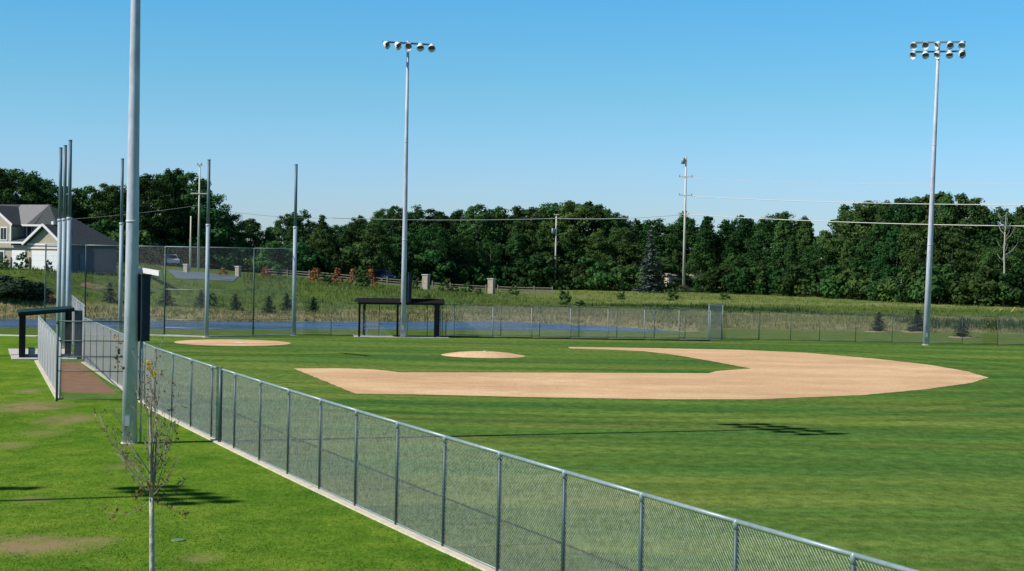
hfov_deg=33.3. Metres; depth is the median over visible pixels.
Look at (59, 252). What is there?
net pole
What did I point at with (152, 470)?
sapling
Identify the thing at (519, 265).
bush
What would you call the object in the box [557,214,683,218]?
power line
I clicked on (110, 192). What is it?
broadleaf tree
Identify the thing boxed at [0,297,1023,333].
dry grass
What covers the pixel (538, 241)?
broadleaf tree
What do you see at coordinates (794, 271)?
bush
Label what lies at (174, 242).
bush
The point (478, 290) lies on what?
shrub
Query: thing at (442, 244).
broadleaf tree
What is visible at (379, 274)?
parked car
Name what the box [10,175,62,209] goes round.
broadleaf tree
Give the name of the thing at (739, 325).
chain link fence
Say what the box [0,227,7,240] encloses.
window
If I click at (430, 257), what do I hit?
bush
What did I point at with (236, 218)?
broadleaf tree
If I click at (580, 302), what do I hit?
shrub
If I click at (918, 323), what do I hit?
young conifer
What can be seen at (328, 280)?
shrub
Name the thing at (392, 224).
broadleaf tree
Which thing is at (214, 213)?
broadleaf tree
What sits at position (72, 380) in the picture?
bullpen dirt
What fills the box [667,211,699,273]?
broadleaf tree
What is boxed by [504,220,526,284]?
broadleaf tree
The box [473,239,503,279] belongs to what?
broadleaf tree
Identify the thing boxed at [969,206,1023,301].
broadleaf tree
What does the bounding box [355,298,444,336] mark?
dugout
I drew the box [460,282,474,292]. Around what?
shrub
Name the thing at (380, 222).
broadleaf tree
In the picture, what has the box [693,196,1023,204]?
power line
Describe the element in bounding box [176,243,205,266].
bush
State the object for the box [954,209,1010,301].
broadleaf tree
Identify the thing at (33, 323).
water
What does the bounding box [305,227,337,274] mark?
broadleaf tree
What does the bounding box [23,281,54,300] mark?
shrub
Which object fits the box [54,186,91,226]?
broadleaf tree
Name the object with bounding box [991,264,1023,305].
bush
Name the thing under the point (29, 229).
window
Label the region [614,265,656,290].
bush
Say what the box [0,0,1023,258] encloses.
sky
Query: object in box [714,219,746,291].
broadleaf tree
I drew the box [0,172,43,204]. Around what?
broadleaf tree
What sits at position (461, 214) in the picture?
broadleaf tree
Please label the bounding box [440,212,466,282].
broadleaf tree
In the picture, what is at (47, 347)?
chain link fence
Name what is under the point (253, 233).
broadleaf tree
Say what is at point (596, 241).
broadleaf tree
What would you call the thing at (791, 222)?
broadleaf tree
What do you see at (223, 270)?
shrub
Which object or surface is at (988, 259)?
broadleaf tree
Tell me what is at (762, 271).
bush
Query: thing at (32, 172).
broadleaf tree
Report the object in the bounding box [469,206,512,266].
broadleaf tree
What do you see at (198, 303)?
young conifer
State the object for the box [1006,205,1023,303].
broadleaf tree
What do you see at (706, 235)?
broadleaf tree
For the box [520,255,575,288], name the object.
bush
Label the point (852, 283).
bush
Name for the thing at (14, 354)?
dugout slab
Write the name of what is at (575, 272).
bush
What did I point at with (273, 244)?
bush
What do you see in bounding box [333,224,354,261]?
broadleaf tree
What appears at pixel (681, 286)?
bush
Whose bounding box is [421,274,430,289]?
stone pillar
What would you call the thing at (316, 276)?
shrub
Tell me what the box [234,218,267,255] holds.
broadleaf tree
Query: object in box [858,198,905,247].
broadleaf tree
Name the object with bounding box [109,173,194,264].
broadleaf tree
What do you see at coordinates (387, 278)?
split rail fence
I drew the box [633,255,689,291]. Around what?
bush
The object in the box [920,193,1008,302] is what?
broadleaf tree
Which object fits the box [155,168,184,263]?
broadleaf tree
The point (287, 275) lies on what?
split rail fence
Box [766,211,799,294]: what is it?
broadleaf tree
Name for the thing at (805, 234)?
broadleaf tree
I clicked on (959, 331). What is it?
young conifer
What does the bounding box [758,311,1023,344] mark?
chain link fence
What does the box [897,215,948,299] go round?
broadleaf tree
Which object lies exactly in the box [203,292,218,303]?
shrub
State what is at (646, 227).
broadleaf tree
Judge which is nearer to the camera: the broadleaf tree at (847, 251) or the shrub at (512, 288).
the shrub at (512, 288)
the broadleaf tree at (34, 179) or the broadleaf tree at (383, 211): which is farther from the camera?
the broadleaf tree at (383, 211)
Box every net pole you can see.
[56,147,62,336]
[60,145,66,346]
[66,140,72,352]
[118,158,123,332]
[204,159,210,336]
[290,164,297,335]
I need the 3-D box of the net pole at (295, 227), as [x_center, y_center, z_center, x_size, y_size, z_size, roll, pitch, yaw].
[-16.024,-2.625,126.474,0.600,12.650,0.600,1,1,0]
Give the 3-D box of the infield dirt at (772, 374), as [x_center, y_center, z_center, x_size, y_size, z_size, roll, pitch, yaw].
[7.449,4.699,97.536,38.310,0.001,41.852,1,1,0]
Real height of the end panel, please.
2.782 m
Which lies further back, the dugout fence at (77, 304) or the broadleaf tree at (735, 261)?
the broadleaf tree at (735, 261)
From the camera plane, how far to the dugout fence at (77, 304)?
102.01 m
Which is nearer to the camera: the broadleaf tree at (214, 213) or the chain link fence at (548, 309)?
the chain link fence at (548, 309)
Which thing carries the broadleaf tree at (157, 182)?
on the ground at (810, 335)
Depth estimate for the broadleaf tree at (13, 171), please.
254.32 m
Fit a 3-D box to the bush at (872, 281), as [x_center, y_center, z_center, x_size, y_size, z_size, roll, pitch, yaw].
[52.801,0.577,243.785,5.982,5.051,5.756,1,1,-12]
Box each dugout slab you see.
[8,349,76,359]
[353,335,448,337]
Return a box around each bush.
[87,219,139,258]
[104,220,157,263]
[139,238,171,264]
[149,237,196,265]
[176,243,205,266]
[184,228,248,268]
[211,242,252,269]
[241,249,267,271]
[243,240,301,273]
[267,240,321,275]
[292,250,336,276]
[316,253,353,277]
[328,241,386,276]
[391,255,428,281]
[393,249,457,284]
[428,259,468,284]
[450,263,488,286]
[479,265,507,286]
[495,253,556,289]
[496,266,529,288]
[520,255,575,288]
[544,264,587,289]
[567,256,613,290]
[587,260,637,290]
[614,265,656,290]
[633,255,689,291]
[663,285,671,291]
[671,279,681,285]
[676,285,686,291]
[691,284,703,292]
[697,266,731,293]
[718,267,756,293]
[746,265,782,294]
[756,270,798,295]
[777,264,824,296]
[804,272,832,297]
[819,263,860,298]
[827,257,875,299]
[859,272,898,300]
[877,271,921,302]
[902,279,937,302]
[905,263,966,303]
[938,279,982,304]
[947,264,1011,306]
[980,281,1021,306]
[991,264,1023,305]
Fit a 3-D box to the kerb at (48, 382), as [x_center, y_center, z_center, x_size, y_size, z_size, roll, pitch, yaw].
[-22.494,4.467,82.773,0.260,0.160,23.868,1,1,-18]
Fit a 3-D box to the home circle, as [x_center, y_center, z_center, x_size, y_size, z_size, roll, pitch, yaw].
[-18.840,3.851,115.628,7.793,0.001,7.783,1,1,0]
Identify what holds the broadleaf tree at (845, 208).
on the ground at (810, 335)
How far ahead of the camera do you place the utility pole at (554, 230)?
280.81 m
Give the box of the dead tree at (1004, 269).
[997,214,1017,306]
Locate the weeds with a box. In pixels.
[0,261,1023,329]
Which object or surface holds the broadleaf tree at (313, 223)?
on the ground at (810, 335)
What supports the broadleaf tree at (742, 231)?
on the ground at (810, 335)
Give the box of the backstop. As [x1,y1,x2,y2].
[44,244,292,335]
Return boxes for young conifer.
[100,283,117,303]
[155,286,176,305]
[192,289,209,307]
[226,294,242,310]
[261,296,275,313]
[279,293,291,309]
[306,296,319,311]
[865,312,891,331]
[902,310,933,332]
[948,318,975,337]
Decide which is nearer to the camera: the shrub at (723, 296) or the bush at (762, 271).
the shrub at (723, 296)
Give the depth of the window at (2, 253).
187.24 m
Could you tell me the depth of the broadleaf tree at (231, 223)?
274.08 m
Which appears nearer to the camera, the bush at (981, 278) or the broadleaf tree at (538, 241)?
the bush at (981, 278)
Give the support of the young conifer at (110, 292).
on the ground at (810, 335)
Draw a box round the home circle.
[175,339,290,345]
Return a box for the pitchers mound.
[441,351,524,357]
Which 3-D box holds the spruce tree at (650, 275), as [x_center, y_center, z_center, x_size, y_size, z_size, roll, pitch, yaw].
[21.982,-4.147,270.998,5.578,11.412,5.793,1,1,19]
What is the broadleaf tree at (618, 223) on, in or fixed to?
on the ground at (810, 335)
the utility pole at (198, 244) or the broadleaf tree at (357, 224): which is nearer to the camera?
the utility pole at (198, 244)
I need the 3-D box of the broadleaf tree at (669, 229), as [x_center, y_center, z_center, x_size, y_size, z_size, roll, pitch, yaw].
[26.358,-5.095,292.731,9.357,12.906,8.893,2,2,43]
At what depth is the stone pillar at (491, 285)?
239.71 m
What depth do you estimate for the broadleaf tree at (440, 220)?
282.58 m
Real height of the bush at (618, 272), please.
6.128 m
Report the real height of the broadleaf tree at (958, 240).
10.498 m
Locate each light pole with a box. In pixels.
[121,0,150,443]
[382,41,434,336]
[909,41,965,344]
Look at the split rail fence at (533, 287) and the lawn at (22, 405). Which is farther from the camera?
the split rail fence at (533, 287)
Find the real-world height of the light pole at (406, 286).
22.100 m
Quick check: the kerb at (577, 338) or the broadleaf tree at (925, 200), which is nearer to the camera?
the kerb at (577, 338)
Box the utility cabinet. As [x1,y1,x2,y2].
[73,310,82,358]
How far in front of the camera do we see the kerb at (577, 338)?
128.76 m
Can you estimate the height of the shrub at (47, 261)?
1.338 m
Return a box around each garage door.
[12,250,25,267]
[32,251,56,270]
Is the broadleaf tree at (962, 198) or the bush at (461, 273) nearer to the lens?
the broadleaf tree at (962, 198)
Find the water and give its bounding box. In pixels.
[0,319,679,331]
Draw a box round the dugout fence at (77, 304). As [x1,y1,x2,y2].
[71,295,85,361]
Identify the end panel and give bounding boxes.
[708,304,723,339]
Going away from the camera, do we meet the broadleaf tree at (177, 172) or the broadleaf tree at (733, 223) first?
the broadleaf tree at (177, 172)
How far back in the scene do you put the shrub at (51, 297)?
165.97 m
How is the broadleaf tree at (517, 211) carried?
on the ground at (810, 335)
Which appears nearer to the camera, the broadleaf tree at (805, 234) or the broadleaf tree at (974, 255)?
the broadleaf tree at (974, 255)
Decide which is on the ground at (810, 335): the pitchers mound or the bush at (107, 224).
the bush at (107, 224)
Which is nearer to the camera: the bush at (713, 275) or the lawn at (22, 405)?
the lawn at (22, 405)
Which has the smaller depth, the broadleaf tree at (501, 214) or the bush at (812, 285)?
the bush at (812, 285)
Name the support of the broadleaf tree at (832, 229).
on the ground at (810, 335)
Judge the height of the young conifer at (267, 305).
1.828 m
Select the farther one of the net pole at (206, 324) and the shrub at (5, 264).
the shrub at (5, 264)
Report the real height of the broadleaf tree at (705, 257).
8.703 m
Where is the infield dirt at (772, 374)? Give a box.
[294,347,987,398]
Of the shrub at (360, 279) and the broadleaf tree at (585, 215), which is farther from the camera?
the broadleaf tree at (585, 215)
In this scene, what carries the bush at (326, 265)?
on the ground at (810, 335)
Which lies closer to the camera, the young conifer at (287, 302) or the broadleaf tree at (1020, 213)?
the young conifer at (287, 302)
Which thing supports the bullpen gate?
on the lawn at (22, 405)
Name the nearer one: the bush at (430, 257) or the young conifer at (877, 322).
the young conifer at (877, 322)
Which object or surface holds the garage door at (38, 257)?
in the house at (30, 231)
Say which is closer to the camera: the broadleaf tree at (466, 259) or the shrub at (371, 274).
the shrub at (371, 274)
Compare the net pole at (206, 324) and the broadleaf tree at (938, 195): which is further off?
the broadleaf tree at (938, 195)
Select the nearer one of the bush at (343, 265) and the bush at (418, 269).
the bush at (343, 265)
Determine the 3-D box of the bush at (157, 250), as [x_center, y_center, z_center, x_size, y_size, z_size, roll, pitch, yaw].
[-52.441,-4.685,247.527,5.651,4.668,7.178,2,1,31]
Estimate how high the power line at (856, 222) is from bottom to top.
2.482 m
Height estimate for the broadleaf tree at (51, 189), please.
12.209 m
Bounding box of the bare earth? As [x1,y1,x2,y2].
[80,282,123,293]
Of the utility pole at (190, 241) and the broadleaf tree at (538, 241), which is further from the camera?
the broadleaf tree at (538, 241)
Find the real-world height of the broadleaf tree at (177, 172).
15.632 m
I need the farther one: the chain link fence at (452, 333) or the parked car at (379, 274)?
the parked car at (379, 274)
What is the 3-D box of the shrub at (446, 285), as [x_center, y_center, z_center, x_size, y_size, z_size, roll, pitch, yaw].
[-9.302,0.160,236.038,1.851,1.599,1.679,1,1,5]
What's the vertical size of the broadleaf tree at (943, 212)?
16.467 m
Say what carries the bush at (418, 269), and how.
on the ground at (810, 335)
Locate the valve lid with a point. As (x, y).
(177, 540)
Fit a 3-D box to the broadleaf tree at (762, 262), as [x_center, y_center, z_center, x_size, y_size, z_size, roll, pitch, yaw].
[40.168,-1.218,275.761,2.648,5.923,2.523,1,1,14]
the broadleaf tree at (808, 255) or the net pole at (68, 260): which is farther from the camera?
the broadleaf tree at (808, 255)
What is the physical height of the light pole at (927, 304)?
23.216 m
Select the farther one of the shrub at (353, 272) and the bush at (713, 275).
the bush at (713, 275)
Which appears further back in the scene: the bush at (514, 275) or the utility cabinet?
the bush at (514, 275)
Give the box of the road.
[167,269,238,280]
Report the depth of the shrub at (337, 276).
224.84 m
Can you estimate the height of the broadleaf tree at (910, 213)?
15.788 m
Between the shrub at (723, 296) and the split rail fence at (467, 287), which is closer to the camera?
the shrub at (723, 296)
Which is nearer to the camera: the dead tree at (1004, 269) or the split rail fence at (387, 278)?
the dead tree at (1004, 269)
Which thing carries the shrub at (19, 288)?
on the ground at (810, 335)
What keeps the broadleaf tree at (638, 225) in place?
on the ground at (810, 335)
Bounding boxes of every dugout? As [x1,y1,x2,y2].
[17,306,74,357]
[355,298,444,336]
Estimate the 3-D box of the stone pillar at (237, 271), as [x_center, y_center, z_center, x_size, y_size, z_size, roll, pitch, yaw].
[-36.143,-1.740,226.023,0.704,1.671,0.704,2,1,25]
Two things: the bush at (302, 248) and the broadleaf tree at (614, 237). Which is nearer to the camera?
the bush at (302, 248)
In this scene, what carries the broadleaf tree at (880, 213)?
on the ground at (810, 335)
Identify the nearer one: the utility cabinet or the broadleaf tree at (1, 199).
the utility cabinet
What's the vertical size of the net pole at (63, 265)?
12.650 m
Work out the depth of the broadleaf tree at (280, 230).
266.35 m
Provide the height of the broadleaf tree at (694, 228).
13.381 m
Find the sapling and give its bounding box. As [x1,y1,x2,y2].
[93,329,192,570]
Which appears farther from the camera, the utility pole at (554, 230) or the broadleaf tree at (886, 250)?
the utility pole at (554, 230)
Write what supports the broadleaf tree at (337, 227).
on the ground at (810, 335)
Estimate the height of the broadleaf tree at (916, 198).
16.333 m
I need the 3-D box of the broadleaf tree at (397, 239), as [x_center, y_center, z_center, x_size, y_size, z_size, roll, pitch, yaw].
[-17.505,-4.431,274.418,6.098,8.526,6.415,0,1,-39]
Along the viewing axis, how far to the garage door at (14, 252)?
186.19 m
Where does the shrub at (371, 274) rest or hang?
on the ground at (810, 335)
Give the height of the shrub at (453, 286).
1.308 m
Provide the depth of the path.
119.50 m
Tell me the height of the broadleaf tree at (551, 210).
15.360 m
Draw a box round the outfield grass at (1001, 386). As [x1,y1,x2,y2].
[71,334,1023,570]
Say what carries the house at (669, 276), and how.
on the ground at (810, 335)
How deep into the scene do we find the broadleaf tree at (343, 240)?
265.12 m
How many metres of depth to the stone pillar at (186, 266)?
221.76 m
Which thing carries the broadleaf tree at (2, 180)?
on the ground at (810, 335)
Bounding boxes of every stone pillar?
[183,264,189,271]
[234,266,241,276]
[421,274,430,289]
[487,278,495,293]
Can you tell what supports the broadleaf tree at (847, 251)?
on the ground at (810, 335)
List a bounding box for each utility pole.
[189,216,191,269]
[190,163,206,270]
[552,213,558,289]
[678,156,692,289]
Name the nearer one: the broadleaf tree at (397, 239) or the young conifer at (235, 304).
the young conifer at (235, 304)
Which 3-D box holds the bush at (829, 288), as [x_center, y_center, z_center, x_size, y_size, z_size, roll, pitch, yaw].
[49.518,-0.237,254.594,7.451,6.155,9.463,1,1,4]
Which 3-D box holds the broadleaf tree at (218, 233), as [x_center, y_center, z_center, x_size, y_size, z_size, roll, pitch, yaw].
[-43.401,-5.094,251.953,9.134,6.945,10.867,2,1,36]
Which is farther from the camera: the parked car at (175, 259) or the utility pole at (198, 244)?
the parked car at (175, 259)
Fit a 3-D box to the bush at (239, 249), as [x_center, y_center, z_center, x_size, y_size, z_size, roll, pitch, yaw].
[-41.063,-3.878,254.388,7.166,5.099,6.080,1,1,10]
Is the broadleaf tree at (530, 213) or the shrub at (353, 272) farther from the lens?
the broadleaf tree at (530, 213)
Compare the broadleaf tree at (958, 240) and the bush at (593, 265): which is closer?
the broadleaf tree at (958, 240)
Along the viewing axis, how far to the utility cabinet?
96.55 m
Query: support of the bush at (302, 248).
on the ground at (810, 335)
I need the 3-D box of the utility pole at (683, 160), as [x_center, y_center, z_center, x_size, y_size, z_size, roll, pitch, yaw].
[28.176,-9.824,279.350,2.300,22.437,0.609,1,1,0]
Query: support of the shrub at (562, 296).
on the ground at (810, 335)
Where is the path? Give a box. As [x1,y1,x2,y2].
[0,334,37,335]
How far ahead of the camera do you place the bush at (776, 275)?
267.07 m
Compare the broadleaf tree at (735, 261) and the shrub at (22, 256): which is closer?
the shrub at (22, 256)
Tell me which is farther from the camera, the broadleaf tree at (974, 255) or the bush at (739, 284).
the bush at (739, 284)
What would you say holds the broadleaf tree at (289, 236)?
on the ground at (810, 335)
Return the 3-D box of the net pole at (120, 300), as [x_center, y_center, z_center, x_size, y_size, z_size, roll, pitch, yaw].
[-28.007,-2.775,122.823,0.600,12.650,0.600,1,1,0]
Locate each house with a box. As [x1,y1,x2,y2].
[0,204,118,272]
[661,273,707,291]
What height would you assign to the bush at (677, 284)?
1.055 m
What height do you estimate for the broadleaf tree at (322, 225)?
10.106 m
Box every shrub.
[0,255,9,268]
[0,275,46,299]
[13,252,28,268]
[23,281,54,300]
[44,260,52,269]
[46,294,55,304]
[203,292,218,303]
[217,268,227,274]
[259,267,272,277]
[309,267,322,282]
[321,273,331,283]
[332,267,343,283]
[344,268,356,284]
[355,269,371,286]
[365,269,378,284]
[412,276,418,288]
[438,281,450,290]
[451,284,459,291]
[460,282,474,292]
[475,286,481,293]
[507,285,518,294]
[558,285,571,305]
[574,300,586,306]
[616,290,624,299]
[666,288,679,300]
[719,292,730,298]
[894,274,906,301]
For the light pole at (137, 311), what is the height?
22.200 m
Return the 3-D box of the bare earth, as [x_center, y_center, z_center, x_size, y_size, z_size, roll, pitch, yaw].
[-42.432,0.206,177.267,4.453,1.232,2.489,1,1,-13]
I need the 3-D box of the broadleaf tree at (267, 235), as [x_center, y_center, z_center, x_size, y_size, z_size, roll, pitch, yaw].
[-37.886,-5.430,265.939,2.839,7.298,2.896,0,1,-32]
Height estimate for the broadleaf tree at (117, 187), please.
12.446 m
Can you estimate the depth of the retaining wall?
188.03 m
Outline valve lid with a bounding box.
[171,538,184,541]
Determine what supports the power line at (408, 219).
attached to the utility pole at (554, 230)
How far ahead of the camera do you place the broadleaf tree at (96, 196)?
245.13 m
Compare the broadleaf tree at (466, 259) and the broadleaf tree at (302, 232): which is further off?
the broadleaf tree at (466, 259)
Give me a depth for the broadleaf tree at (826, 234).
270.01 m
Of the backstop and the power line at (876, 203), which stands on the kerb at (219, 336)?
the backstop
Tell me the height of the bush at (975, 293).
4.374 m
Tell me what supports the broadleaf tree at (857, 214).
on the ground at (810, 335)
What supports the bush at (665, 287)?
on the ground at (810, 335)
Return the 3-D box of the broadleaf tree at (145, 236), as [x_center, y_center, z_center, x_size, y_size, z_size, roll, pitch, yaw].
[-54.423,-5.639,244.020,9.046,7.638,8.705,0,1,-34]
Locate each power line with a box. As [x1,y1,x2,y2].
[340,218,556,219]
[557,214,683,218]
[686,214,1011,225]
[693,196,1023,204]
[696,178,946,184]
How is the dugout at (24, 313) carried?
on the dugout slab at (14, 354)
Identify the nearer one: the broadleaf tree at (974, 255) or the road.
the road
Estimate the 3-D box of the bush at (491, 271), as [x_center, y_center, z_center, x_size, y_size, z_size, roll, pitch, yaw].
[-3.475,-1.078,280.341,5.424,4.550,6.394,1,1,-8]
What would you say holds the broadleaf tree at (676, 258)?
on the ground at (810, 335)
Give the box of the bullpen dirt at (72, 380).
[61,362,116,393]
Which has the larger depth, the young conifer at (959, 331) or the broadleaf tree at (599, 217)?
the broadleaf tree at (599, 217)
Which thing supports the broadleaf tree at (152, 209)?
on the ground at (810, 335)
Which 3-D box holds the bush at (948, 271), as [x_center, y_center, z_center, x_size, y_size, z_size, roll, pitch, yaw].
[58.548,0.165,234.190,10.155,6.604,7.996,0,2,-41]
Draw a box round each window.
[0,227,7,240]
[0,250,4,262]
[26,226,36,236]
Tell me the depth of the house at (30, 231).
187.17 m
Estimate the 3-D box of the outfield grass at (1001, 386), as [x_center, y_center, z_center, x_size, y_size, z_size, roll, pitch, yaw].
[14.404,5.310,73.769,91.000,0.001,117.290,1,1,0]
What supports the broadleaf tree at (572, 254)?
on the ground at (810, 335)
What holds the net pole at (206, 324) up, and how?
on the outfield grass at (1001, 386)
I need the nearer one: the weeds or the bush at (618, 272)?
the weeds
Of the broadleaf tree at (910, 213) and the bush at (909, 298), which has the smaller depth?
the bush at (909, 298)
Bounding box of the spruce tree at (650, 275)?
[631,223,667,292]
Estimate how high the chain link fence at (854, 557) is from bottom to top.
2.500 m
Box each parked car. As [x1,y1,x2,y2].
[160,254,179,265]
[372,270,395,281]
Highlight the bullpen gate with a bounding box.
[56,320,140,400]
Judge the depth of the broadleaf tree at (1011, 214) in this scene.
250.28 m
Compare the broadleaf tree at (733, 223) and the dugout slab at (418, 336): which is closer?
the dugout slab at (418, 336)
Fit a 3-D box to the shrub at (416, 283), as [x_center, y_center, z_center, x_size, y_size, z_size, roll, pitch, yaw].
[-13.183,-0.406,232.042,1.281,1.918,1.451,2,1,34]
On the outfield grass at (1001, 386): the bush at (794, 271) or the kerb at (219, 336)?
the kerb at (219, 336)
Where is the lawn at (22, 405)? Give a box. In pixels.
[0,333,480,570]
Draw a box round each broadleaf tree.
[0,168,14,204]
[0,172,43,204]
[0,193,6,203]
[2,168,30,193]
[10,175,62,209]
[20,170,47,197]
[35,179,79,219]
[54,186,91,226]
[71,185,116,235]
[82,182,125,227]
[95,184,120,223]
[107,191,160,237]
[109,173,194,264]
[116,187,158,225]
[126,174,188,213]
[152,171,224,254]
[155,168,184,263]
[168,168,192,224]
[183,189,232,264]
[193,179,216,252]
[214,212,246,267]
[225,214,235,239]
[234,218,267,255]
[237,220,264,251]
[262,227,271,243]
[271,213,304,260]
[283,226,298,263]
[291,209,319,272]
[303,221,338,252]
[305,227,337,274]
[316,214,331,273]
[329,225,353,258]
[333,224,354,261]
[335,234,357,276]
[336,215,374,275]
[354,222,400,273]
[357,210,396,275]
[369,208,399,251]
[379,206,416,269]
[382,232,419,277]
[395,204,435,270]
[400,208,470,276]
[410,223,451,283]
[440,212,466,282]
[443,233,477,285]
[450,206,496,283]
[452,203,504,284]
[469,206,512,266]
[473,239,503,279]
[499,205,529,265]
[500,206,570,262]
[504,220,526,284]
[522,202,587,276]
[527,227,563,288]
[538,200,617,288]
[553,232,587,280]
[564,201,620,288]
[576,229,617,289]
[594,208,636,288]
[596,227,649,288]
[607,215,647,282]
[628,219,665,276]
[646,218,693,287]
[663,220,699,251]
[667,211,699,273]
[672,249,681,268]
[681,242,719,288]
[690,216,720,273]
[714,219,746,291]
[715,215,755,264]
[718,217,767,281]
[720,253,744,288]
[736,217,783,283]
[739,213,799,261]
[755,260,766,292]
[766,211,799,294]
[781,234,803,293]
[793,219,801,292]
[795,215,819,294]
[800,242,834,296]
[803,229,831,295]
[815,200,898,297]
[824,218,838,238]
[830,204,861,264]
[837,238,859,297]
[845,229,895,299]
[855,197,927,300]
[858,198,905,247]
[869,225,914,300]
[871,200,896,248]
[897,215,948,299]
[901,196,921,220]
[915,194,936,300]
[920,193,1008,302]
[922,232,980,286]
[933,192,962,298]
[934,191,944,299]
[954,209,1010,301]
[960,248,993,304]
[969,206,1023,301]
[977,243,1023,305]
[993,210,1017,265]
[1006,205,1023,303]
[1010,219,1023,267]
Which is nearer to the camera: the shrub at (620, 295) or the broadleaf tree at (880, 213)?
the shrub at (620, 295)
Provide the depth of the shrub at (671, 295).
221.76 m
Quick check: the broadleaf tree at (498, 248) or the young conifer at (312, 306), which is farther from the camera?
the broadleaf tree at (498, 248)
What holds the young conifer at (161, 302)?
on the ground at (810, 335)
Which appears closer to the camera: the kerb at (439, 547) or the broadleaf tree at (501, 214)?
the kerb at (439, 547)
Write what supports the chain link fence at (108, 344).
on the kerb at (439, 547)
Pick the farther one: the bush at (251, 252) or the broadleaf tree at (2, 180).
the bush at (251, 252)
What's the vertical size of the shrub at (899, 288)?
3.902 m
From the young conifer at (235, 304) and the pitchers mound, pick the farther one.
the young conifer at (235, 304)
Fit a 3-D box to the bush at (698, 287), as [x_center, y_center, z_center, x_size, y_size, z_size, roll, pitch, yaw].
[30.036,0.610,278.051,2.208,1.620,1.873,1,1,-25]
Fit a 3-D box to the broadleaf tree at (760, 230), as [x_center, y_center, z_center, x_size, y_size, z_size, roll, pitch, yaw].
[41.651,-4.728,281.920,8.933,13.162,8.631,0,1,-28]
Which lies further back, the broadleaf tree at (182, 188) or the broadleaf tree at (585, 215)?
the broadleaf tree at (585, 215)
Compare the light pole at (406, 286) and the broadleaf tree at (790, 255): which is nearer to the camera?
the light pole at (406, 286)
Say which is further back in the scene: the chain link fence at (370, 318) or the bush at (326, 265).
the bush at (326, 265)
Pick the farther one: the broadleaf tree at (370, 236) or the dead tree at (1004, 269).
the broadleaf tree at (370, 236)
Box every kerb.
[35,360,61,398]
[81,362,495,570]
[87,334,291,336]
[449,337,709,340]
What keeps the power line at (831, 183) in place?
attached to the utility pole at (683, 160)
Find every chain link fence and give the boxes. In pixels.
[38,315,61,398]
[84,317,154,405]
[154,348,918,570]
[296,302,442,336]
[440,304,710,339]
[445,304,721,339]
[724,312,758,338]
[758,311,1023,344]
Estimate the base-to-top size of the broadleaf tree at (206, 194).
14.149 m
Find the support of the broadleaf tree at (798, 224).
on the ground at (810, 335)
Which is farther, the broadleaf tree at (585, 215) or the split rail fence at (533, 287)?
the broadleaf tree at (585, 215)
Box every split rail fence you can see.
[265,269,309,278]
[319,272,421,288]
[432,281,485,292]
[497,285,552,293]
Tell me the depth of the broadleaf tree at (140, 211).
249.09 m
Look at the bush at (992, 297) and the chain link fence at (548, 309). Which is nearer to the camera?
the chain link fence at (548, 309)
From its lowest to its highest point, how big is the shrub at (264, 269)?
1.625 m
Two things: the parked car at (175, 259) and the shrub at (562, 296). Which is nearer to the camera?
the shrub at (562, 296)
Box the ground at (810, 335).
[0,258,1023,361]
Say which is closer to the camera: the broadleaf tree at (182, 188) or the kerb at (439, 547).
the kerb at (439, 547)
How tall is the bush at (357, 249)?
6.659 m
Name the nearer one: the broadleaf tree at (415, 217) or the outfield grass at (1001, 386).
the outfield grass at (1001, 386)
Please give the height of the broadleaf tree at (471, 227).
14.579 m
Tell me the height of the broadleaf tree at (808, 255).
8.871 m
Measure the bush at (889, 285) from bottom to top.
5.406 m
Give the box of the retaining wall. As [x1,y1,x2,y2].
[139,267,160,275]
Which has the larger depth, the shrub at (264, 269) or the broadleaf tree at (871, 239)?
the broadleaf tree at (871, 239)
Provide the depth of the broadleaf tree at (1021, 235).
236.37 m

